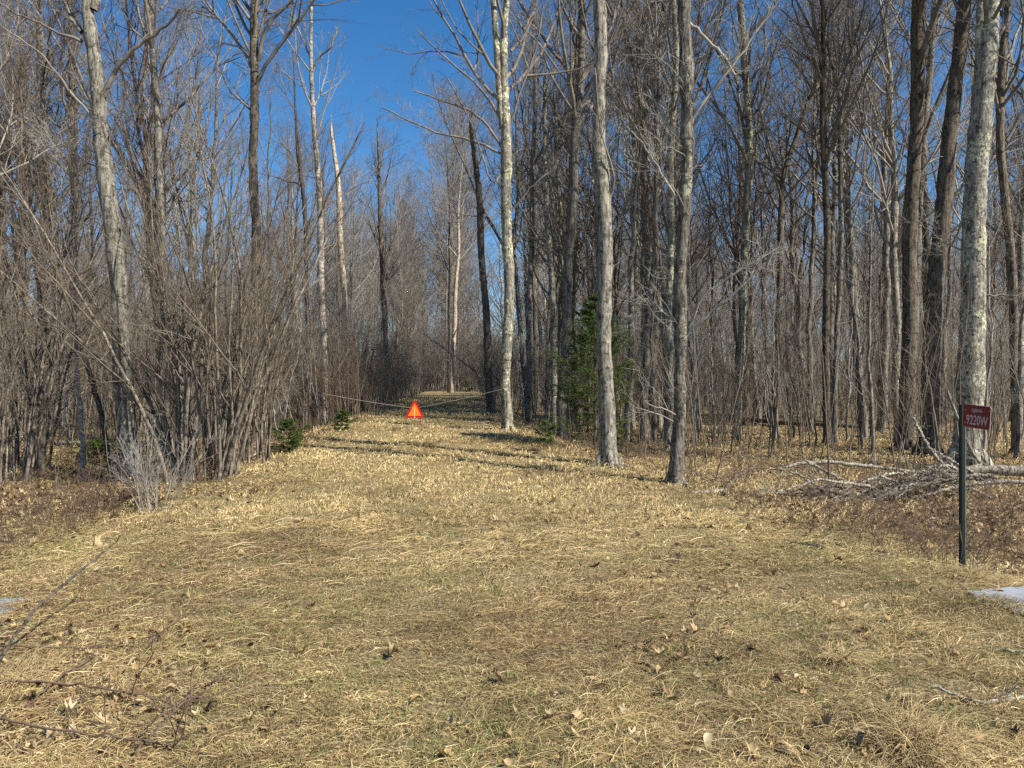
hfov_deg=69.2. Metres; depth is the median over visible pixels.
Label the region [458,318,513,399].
brush clump
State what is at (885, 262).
bare tree
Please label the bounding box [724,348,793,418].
brush clump
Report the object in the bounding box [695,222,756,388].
bare tree
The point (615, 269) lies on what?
bare tree
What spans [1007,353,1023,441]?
sapling
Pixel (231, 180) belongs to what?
bare tree
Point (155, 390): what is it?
sapling
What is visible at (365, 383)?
brush clump
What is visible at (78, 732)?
fallen branch
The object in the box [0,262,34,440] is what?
sapling
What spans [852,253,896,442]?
sapling
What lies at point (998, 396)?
brush clump
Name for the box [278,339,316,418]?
brush clump
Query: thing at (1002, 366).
sapling
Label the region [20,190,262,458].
shrub
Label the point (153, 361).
sapling
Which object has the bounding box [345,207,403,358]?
bare tree
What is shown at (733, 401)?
sapling
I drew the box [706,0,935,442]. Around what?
bare tree
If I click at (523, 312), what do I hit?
bare tree
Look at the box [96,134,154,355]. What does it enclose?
sapling
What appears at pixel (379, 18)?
sky
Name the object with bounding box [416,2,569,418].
bare tree
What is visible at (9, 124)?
bare tree
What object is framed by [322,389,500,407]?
barrier cable
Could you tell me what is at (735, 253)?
bare tree
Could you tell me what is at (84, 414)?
brush clump
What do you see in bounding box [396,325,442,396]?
brush clump
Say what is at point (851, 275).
bare tree
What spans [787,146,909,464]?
sapling
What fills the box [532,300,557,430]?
sapling
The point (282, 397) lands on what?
brush clump
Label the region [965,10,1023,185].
bare tree
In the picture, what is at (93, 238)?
bare tree
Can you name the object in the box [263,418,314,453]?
fir seedling
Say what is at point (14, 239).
bare tree
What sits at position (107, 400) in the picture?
brush clump
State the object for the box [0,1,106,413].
bare tree
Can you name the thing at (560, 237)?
bare tree
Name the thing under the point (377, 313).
bare tree
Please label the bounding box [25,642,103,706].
dry cane
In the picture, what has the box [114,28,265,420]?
bare tree
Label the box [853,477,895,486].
fallen branch
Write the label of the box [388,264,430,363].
bare tree
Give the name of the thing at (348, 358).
brush clump
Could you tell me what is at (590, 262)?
bare tree
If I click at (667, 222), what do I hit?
bare tree
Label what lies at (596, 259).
bare tree
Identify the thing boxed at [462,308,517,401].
brush clump
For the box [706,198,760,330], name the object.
bare tree
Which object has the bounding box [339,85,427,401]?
bare tree
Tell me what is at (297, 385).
brush clump
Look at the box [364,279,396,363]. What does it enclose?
sapling
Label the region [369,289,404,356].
bare tree
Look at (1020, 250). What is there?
bare tree
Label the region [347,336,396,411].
brush clump
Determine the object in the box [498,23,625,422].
bare tree
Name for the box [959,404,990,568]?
road sign
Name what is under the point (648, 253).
bare tree
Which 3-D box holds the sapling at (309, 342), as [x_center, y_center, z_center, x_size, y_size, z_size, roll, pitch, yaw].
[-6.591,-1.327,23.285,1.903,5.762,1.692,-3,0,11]
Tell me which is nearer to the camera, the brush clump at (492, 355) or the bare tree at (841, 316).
the brush clump at (492, 355)
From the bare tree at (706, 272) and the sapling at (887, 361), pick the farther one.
the bare tree at (706, 272)
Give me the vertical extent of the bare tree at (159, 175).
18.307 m
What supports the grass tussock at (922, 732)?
on the ground at (516, 581)
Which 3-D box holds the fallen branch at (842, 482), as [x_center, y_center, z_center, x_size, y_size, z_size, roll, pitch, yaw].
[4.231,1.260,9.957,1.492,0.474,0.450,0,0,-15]
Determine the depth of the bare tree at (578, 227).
51.79 m
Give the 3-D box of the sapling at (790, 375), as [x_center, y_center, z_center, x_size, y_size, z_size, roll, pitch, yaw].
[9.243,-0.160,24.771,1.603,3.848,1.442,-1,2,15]
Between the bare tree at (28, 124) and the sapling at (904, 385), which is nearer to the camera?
the sapling at (904, 385)
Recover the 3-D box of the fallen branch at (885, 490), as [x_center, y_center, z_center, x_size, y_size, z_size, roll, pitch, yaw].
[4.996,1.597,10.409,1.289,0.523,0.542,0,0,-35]
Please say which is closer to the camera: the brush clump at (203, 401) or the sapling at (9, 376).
the brush clump at (203, 401)
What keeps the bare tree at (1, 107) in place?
on the ground at (516, 581)
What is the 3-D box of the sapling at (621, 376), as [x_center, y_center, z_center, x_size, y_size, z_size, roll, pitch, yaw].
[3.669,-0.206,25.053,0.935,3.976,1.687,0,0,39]
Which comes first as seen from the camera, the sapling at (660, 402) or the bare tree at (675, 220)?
the sapling at (660, 402)
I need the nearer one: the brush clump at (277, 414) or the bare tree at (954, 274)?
the brush clump at (277, 414)
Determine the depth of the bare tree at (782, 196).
22.94 m
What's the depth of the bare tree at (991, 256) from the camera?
54.00 m
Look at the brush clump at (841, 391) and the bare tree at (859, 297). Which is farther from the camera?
the bare tree at (859, 297)
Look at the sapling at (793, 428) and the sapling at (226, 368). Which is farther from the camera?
the sapling at (793, 428)
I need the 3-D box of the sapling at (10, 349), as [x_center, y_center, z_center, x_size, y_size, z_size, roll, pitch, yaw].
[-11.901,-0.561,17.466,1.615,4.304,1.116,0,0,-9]
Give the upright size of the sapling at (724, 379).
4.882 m
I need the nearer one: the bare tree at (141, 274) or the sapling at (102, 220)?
the sapling at (102, 220)
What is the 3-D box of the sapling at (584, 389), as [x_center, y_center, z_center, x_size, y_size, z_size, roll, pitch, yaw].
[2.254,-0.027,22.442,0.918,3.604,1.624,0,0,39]
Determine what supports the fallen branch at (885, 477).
on the ground at (516, 581)
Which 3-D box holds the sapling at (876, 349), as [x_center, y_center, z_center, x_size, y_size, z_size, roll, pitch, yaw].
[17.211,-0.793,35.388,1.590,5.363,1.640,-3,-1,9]
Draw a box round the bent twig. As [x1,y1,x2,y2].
[0,534,122,662]
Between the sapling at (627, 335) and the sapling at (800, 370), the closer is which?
the sapling at (800, 370)
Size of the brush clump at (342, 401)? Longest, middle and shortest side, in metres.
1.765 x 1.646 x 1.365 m
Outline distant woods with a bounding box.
[1,64,1017,420]
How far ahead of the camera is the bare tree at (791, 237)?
30.98 m
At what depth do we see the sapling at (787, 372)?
29.33 m
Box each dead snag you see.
[330,117,350,416]
[469,107,496,411]
[534,64,558,431]
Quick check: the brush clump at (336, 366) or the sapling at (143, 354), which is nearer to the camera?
the sapling at (143, 354)
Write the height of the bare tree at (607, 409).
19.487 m
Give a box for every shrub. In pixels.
[0,35,406,483]
[0,144,165,473]
[0,179,154,485]
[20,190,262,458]
[61,456,181,519]
[79,169,342,465]
[104,417,225,513]
[719,446,763,484]
[938,467,1023,546]
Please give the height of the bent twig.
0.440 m
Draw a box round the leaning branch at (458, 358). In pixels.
[421,323,483,380]
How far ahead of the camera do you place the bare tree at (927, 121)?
21.85 m
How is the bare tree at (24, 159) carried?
on the ground at (516, 581)
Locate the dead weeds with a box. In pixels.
[0,395,1023,577]
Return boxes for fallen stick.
[931,680,1023,707]
[972,645,1023,652]
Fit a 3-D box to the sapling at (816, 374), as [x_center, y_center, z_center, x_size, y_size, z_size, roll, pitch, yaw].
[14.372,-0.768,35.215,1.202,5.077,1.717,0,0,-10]
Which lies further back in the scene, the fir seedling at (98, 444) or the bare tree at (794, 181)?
the bare tree at (794, 181)
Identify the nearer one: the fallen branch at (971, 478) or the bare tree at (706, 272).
the fallen branch at (971, 478)
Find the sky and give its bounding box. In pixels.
[0,0,1023,377]
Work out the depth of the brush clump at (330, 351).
33.16 m
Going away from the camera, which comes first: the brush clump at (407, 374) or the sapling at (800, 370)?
the sapling at (800, 370)
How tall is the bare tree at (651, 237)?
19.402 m
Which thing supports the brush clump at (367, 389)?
on the ground at (516, 581)
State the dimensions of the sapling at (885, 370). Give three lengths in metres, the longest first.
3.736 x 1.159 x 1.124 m
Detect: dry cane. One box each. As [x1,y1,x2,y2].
[0,598,195,655]
[0,634,243,719]
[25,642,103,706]
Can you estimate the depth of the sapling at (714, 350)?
35.28 m
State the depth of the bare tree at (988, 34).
14.15 m
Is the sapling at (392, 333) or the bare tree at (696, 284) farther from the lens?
the bare tree at (696, 284)
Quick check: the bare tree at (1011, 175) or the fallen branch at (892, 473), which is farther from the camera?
the bare tree at (1011, 175)
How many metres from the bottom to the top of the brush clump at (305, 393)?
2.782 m
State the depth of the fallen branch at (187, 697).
3.68 m
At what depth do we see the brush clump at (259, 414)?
15.74 m
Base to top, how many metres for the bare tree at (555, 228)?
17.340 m
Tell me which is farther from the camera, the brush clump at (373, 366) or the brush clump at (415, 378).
the brush clump at (415, 378)
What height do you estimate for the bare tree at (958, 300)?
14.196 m
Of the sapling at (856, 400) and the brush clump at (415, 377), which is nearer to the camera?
the sapling at (856, 400)
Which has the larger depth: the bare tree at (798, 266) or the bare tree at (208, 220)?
the bare tree at (798, 266)
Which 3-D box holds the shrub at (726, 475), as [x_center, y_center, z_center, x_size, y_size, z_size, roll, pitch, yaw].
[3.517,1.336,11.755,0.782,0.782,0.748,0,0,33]
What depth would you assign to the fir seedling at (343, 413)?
17.36 m
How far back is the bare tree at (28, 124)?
24.97 m
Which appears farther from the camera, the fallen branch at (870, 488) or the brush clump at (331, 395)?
the brush clump at (331, 395)
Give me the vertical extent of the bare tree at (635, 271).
19.412 m
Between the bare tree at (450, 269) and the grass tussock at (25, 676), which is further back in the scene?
the bare tree at (450, 269)
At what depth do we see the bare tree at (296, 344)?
33.09 m
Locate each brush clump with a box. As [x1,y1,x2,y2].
[0,223,145,446]
[30,369,73,423]
[34,292,181,425]
[49,322,108,424]
[50,335,110,426]
[58,313,157,446]
[61,261,158,439]
[71,346,145,427]
[89,345,152,425]
[102,343,156,428]
[154,344,270,453]
[165,258,332,449]
[199,291,298,428]
[215,330,238,419]
[218,258,404,430]
[237,322,306,434]
[248,344,305,428]
[262,287,352,425]
[272,358,304,423]
[274,331,349,423]
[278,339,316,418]
[282,292,364,426]
[282,316,368,426]
[293,260,389,416]
[294,364,320,412]
[303,326,378,414]
[308,362,359,425]
[309,320,348,388]
[312,334,379,424]
[313,337,356,419]
[317,299,380,417]
[328,382,362,420]
[331,350,388,422]
[340,341,387,411]
[340,346,393,411]
[345,335,411,410]
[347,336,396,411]
[348,295,405,410]
[348,334,398,413]
[349,347,384,407]
[352,331,409,400]
[356,356,404,407]
[358,327,409,404]
[363,322,408,397]
[363,392,384,414]
[365,349,415,407]
[366,320,421,401]
[371,324,408,405]
[371,335,419,402]
[373,317,424,404]
[382,340,423,397]
[393,364,416,398]
[394,346,430,397]
[395,353,426,397]
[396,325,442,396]
[404,354,430,396]
[405,353,437,396]
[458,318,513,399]
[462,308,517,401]
[464,346,512,403]
[465,333,513,398]
[467,335,526,395]
[468,313,526,407]
[474,357,517,405]
[475,357,514,406]
[493,340,544,416]
[619,351,640,414]
[622,312,672,404]
[685,353,744,443]
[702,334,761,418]
[713,351,748,421]
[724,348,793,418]
[813,375,852,406]
[866,368,893,424]
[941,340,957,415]
[989,338,1010,426]
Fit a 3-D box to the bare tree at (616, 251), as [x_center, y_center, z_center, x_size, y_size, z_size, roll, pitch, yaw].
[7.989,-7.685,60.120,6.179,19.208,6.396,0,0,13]
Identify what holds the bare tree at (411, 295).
on the ground at (516, 581)
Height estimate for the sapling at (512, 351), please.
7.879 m
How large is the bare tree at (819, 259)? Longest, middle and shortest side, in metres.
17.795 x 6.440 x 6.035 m
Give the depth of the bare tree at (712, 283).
32.10 m
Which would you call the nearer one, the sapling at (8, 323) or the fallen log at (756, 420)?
the sapling at (8, 323)
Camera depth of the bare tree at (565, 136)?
21.95 m
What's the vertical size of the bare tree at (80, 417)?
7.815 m
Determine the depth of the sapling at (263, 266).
25.62 m
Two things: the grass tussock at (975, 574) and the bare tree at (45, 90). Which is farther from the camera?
the bare tree at (45, 90)
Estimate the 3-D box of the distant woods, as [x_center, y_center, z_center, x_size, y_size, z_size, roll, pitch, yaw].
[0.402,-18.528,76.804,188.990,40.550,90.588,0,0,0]
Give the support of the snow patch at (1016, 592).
on the ground at (516, 581)
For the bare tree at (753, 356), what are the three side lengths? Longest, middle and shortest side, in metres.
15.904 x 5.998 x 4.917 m
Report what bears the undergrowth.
on the ground at (516, 581)
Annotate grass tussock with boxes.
[0,641,108,702]
[796,630,889,675]
[814,685,1023,767]
[919,553,1010,585]
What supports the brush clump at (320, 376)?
on the ground at (516, 581)
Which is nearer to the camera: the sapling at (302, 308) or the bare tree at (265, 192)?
the sapling at (302, 308)
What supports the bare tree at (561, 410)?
on the ground at (516, 581)
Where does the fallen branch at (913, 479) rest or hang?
on the fallen branch at (886, 484)
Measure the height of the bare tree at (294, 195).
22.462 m
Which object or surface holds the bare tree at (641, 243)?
on the ground at (516, 581)
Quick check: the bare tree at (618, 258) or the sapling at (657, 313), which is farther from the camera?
the bare tree at (618, 258)
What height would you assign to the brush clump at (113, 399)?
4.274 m
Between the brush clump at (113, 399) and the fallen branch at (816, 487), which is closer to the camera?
the fallen branch at (816, 487)
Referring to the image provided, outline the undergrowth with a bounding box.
[0,189,1023,496]
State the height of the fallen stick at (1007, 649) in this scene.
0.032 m
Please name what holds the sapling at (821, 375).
on the ground at (516, 581)
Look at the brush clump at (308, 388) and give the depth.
19.73 m
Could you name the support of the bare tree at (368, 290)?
on the ground at (516, 581)
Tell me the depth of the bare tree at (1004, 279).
45.84 m
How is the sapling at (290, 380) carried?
on the ground at (516, 581)
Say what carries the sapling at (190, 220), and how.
on the ground at (516, 581)
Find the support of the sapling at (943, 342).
on the ground at (516, 581)
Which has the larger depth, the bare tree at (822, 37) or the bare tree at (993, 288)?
the bare tree at (993, 288)
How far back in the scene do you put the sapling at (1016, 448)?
15.96 m
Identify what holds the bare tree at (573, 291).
on the ground at (516, 581)
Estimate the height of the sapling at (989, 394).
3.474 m
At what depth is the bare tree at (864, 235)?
30.16 m
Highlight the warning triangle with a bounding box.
[406,399,422,417]
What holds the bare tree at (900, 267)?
on the ground at (516, 581)
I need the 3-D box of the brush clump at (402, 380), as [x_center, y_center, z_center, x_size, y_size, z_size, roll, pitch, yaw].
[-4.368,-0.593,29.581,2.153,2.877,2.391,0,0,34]
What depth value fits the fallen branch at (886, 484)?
10.49 m
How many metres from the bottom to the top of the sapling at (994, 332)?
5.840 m
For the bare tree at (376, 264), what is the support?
on the ground at (516, 581)
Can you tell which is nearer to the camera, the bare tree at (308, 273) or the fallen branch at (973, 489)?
the fallen branch at (973, 489)
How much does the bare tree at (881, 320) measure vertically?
15.045 m
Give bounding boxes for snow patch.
[0,597,25,615]
[970,586,1023,616]
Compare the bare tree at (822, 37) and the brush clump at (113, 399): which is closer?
the bare tree at (822, 37)
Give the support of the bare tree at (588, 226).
on the ground at (516, 581)
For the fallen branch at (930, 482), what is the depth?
10.12 m
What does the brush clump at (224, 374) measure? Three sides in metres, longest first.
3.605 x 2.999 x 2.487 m
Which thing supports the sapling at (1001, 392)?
on the ground at (516, 581)
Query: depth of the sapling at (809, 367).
19.32 m
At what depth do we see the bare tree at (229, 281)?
57.62 m
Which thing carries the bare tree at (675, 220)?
on the ground at (516, 581)
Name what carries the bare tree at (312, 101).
on the ground at (516, 581)
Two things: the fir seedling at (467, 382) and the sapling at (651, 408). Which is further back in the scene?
the fir seedling at (467, 382)
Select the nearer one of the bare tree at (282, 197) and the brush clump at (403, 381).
the bare tree at (282, 197)
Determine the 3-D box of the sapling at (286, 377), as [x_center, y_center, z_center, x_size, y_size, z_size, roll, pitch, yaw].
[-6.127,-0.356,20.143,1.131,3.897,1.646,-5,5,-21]
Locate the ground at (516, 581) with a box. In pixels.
[0,383,1023,767]
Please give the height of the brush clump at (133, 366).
4.942 m
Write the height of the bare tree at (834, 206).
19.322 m
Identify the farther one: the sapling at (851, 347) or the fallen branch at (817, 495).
the sapling at (851, 347)
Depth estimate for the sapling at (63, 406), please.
20.38 m
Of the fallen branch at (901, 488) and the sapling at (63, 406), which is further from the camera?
the sapling at (63, 406)
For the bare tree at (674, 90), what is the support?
on the ground at (516, 581)
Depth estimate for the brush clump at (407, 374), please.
36.68 m
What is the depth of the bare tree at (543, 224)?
47.86 m
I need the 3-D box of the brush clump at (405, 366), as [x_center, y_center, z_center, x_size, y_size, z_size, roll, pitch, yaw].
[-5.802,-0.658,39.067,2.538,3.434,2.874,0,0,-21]
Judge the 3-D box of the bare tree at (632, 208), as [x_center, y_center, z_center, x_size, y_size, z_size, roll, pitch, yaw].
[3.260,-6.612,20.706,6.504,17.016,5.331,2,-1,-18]
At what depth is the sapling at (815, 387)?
24.71 m
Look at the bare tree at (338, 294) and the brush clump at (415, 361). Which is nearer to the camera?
the bare tree at (338, 294)
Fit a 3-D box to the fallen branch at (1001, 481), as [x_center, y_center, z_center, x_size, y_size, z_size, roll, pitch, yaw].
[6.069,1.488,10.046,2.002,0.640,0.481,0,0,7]
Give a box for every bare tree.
[0,0,68,250]
[0,0,72,205]
[0,0,76,424]
[0,0,118,429]
[0,0,120,429]
[0,0,135,430]
[0,0,138,472]
[0,0,148,430]
[0,0,203,482]
[0,0,233,433]
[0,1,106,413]
[0,2,58,183]
[0,3,164,480]
[0,26,57,245]
[0,56,18,311]
[0,56,62,391]
[0,61,5,351]
[0,83,82,324]
[0,129,34,407]
[8,1,153,395]
[11,44,130,476]
[34,0,245,422]
[48,16,136,352]
[57,169,136,304]
[59,153,133,318]
[67,0,246,436]
[86,165,175,409]
[89,84,162,337]
[90,0,242,421]
[95,0,309,442]
[95,30,231,423]
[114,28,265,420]
[115,0,300,436]
[116,153,145,287]
[121,0,363,445]
[130,141,225,294]
[131,253,151,373]
[135,175,178,322]
[193,89,277,355]
[194,152,262,342]
[213,182,280,403]
[217,57,310,373]
[217,236,249,335]
[232,15,363,428]
[241,136,290,301]
[248,101,335,418]
[259,0,359,424]
[259,123,328,418]
[263,110,328,400]
[271,199,334,340]
[283,95,363,415]
[306,126,367,337]
[308,201,365,402]
[315,222,372,315]
[328,114,405,361]
[328,208,376,335]
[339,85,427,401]
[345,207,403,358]
[349,178,427,402]
[349,248,388,399]
[356,207,412,347]
[356,266,395,357]
[356,269,398,403]
[367,0,673,431]
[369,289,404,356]
[370,212,439,360]
[388,243,434,398]
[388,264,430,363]
[388,290,424,394]
[389,266,420,361]
[410,154,495,392]
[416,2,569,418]
[419,117,494,392]
[453,180,523,371]
[459,4,566,413]
[471,0,731,440]
[472,0,625,422]
[474,0,592,423]
[480,182,572,324]
[483,6,618,431]
[484,153,555,408]
[487,108,584,424]
[495,0,670,429]
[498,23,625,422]
[508,0,671,437]
[511,15,617,416]
[511,130,552,408]
[512,3,661,420]
[514,114,545,403]
[515,83,614,429]
[516,206,557,399]
[519,104,588,284]
[520,86,582,409]
[522,158,593,399]
[527,51,666,426]
[535,162,627,419]
[540,0,755,441]
[544,2,732,426]
[552,0,706,432]
[553,0,653,469]
[553,78,666,392]
[555,0,760,436]
[557,0,783,444]
[560,1,728,413]
[562,116,641,347]
[577,160,639,309]
[578,3,717,427]
[578,170,595,294]
[579,42,741,436]
[582,201,629,301]
[594,1,741,405]
[607,0,804,486]
[611,0,782,451]
[612,171,675,404]
[613,38,770,430]
[613,66,725,412]
[613,117,709,377]
[613,128,692,384]
[616,220,658,369]
[620,200,666,395]
[629,209,719,365]
[646,0,734,369]
[654,0,851,441]
[656,0,810,417]
[659,57,789,433]
[661,125,769,422]
[664,160,715,370]
[666,160,723,352]
[678,67,811,418]
[687,68,816,419]
[687,177,730,406]
[689,212,737,403]
[693,76,804,425]
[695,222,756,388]
[696,0,931,437]
[700,176,759,350]
[706,0,895,431]
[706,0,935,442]
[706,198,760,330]
[713,1,873,421]
[726,0,938,421]
[728,113,815,403]
[732,0,935,420]
[733,0,946,437]
[739,128,797,412]
[742,0,919,445]
[752,126,874,418]
[757,182,837,358]
[758,116,822,409]
[766,85,864,420]
[787,193,855,337]
[788,0,1023,442]
[800,41,963,412]
[807,150,879,397]
[808,0,1010,432]
[815,210,861,393]
[822,213,866,401]
[829,162,901,389]
[834,83,904,424]
[834,188,883,409]
[835,218,877,404]
[836,256,875,375]
[840,0,968,360]
[843,109,930,386]
[847,0,954,450]
[847,162,899,388]
[856,179,931,392]
[862,129,935,364]
[873,104,994,294]
[880,0,1023,454]
[883,0,1023,330]
[887,12,1021,425]
[894,0,1023,413]
[897,0,975,457]
[897,0,1023,469]
[909,0,1023,431]
[931,192,1001,404]
[932,81,1023,358]
[934,110,1016,410]
[943,245,1005,342]
[945,18,1023,421]
[950,96,1023,405]
[952,183,1017,336]
[954,110,1023,407]
[959,204,1018,309]
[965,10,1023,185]
[965,96,1022,359]
[986,131,1023,302]
[987,93,1023,270]
[987,129,1023,385]
[989,180,1020,410]
[996,80,1021,234]
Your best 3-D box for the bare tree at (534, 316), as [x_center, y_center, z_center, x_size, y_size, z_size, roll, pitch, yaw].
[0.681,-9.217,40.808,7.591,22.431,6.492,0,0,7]
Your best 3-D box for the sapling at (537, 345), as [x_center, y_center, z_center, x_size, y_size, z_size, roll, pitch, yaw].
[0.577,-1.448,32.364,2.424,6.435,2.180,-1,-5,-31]
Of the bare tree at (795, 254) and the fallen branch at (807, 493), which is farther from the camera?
the bare tree at (795, 254)
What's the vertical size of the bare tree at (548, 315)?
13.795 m
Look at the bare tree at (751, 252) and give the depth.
29.36 m
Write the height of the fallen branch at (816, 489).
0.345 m
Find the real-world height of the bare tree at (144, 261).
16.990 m
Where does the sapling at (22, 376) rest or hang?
on the ground at (516, 581)
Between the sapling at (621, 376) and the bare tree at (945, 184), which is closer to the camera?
the bare tree at (945, 184)
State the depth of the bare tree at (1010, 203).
27.40 m
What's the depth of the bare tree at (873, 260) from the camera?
57.66 m
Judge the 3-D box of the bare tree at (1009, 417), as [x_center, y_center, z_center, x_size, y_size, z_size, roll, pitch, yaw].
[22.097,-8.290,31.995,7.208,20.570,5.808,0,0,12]
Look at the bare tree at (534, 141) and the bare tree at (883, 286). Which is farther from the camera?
the bare tree at (883, 286)
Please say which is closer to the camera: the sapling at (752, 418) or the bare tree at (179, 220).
the sapling at (752, 418)
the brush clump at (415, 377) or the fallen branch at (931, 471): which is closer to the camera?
the fallen branch at (931, 471)
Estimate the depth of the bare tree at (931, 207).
34.02 m
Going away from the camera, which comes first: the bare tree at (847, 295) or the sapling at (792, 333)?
the sapling at (792, 333)
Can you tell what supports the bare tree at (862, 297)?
on the ground at (516, 581)
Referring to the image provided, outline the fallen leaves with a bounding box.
[0,408,1023,767]
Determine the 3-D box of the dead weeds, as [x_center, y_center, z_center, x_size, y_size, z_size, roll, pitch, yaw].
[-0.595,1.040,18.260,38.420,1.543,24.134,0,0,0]
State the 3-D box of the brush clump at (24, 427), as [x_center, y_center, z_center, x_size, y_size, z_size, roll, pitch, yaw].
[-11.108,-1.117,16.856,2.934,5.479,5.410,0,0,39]
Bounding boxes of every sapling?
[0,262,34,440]
[0,266,24,414]
[0,270,32,423]
[7,307,21,429]
[8,300,70,412]
[31,281,92,440]
[50,333,89,440]
[56,338,91,439]
[57,313,89,429]
[67,226,141,451]
[70,189,133,419]
[71,153,144,355]
[89,237,133,417]
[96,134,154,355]
[131,365,142,437]
[132,305,153,392]
[135,346,161,425]
[138,275,152,417]
[142,301,170,414]
[170,205,208,405]
[171,167,247,423]
[171,229,223,391]
[192,312,226,452]
[209,331,242,405]
[230,249,283,439]
[234,209,291,426]
[263,306,307,435]
[267,310,307,420]
[280,248,319,401]
[286,252,326,423]
[326,245,372,419]
[337,268,368,411]
[347,244,374,404]
[359,301,405,396]
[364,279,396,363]
[493,281,550,406]
[493,282,523,406]
[497,263,538,419]
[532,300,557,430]
[535,302,593,433]
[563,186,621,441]
[569,351,583,440]
[573,265,596,435]
[574,345,593,436]
[577,265,624,420]
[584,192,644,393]
[591,312,632,418]
[611,125,698,444]
[613,260,659,395]
[613,319,627,426]
[614,355,642,434]
[617,371,658,428]
[632,296,702,444]
[634,264,674,390]
[637,361,663,413]
[640,380,660,458]
[649,350,674,437]
[657,364,663,424]
[665,233,721,445]
[685,257,721,438]
[687,315,732,432]
[695,273,729,436]
[699,303,733,391]
[706,294,758,430]
[707,357,752,442]
[713,399,727,448]
[727,232,774,413]
[732,297,770,416]
[733,335,773,446]
[735,224,803,440]
[736,279,782,431]
[737,353,775,450]
[757,287,799,437]
[759,240,820,426]
[764,322,814,431]
[768,294,813,445]
[769,265,816,418]
[771,312,813,456]
[779,282,828,446]
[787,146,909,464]
[793,332,833,430]
[812,136,890,448]
[812,327,821,418]
[817,316,846,421]
[818,233,888,440]
[831,266,881,429]
[834,377,857,451]
[841,268,882,394]
[842,180,901,360]
[842,360,860,433]
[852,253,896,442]
[860,285,901,407]
[861,327,892,408]
[863,313,878,381]
[874,387,885,436]
[886,259,949,469]
[891,369,911,451]
[919,226,960,434]
[940,353,955,448]
[943,172,1023,450]
[950,288,1023,443]
[981,321,1008,434]
[982,316,1019,433]
[985,233,1008,443]
[985,307,1004,397]
[987,115,1023,457]
[987,301,1010,434]
[987,339,1022,441]
[991,278,1023,401]
[994,305,1023,406]
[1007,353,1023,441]
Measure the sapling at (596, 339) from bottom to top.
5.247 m
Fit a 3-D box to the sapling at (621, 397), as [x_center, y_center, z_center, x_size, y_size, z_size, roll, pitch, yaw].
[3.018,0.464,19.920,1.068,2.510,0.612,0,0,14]
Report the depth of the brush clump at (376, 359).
34.82 m
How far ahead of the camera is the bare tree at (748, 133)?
21.91 m
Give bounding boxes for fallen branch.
[0,674,225,766]
[133,661,237,753]
[685,458,789,494]
[691,489,723,493]
[755,476,817,500]
[756,467,832,495]
[770,460,831,489]
[776,487,828,497]
[779,460,870,489]
[783,474,863,499]
[789,481,844,494]
[799,455,845,480]
[802,482,829,498]
[810,479,849,489]
[818,483,877,501]
[833,449,908,501]
[841,468,927,501]
[841,485,928,503]
[852,471,900,495]
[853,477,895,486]
[861,482,893,500]
[864,477,909,494]
[865,486,973,499]
[873,467,945,500]
[878,457,966,497]
[878,469,918,500]
[883,478,1023,498]
[889,471,932,500]
[895,475,946,491]
[901,458,967,478]
[908,468,967,481]
[912,414,947,468]
[912,462,966,477]
[917,463,953,480]
[917,466,992,496]
[918,467,992,498]
[926,442,997,479]
[933,459,993,486]
[938,386,981,463]
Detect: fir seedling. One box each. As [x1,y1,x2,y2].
[69,438,118,463]
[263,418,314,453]
[329,409,360,429]
[462,380,471,391]
[529,419,558,451]
[616,428,635,457]
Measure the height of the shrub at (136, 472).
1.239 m
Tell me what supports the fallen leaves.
on the ground at (516, 581)
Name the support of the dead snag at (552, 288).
on the ground at (516, 581)
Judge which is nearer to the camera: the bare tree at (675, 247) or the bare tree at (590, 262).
the bare tree at (590, 262)
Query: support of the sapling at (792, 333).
on the ground at (516, 581)
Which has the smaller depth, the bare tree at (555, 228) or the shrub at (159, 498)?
the shrub at (159, 498)
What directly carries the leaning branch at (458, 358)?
on the brush clump at (479, 364)
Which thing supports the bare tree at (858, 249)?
on the ground at (516, 581)
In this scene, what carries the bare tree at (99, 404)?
on the ground at (516, 581)
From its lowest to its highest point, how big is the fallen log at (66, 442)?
1.156 m
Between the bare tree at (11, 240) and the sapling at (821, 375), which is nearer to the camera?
the sapling at (821, 375)
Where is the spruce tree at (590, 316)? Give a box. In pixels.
[542,294,647,451]
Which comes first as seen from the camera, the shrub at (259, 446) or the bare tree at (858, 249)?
the shrub at (259, 446)
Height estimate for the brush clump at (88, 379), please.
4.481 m
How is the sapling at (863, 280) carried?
on the ground at (516, 581)
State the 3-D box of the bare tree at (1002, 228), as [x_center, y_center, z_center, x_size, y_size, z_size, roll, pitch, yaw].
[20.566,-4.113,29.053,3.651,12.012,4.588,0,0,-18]
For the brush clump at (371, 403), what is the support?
on the ground at (516, 581)
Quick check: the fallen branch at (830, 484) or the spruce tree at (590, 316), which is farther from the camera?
the spruce tree at (590, 316)
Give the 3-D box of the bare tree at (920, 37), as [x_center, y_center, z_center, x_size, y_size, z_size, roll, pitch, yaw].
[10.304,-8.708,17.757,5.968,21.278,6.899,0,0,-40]
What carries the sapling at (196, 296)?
on the ground at (516, 581)
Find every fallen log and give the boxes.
[49,427,160,448]
[77,447,159,471]
[720,383,891,428]
[831,451,1023,490]
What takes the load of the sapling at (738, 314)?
on the ground at (516, 581)
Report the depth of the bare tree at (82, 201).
24.19 m
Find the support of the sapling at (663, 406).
on the ground at (516, 581)
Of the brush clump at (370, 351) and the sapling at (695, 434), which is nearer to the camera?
the sapling at (695, 434)

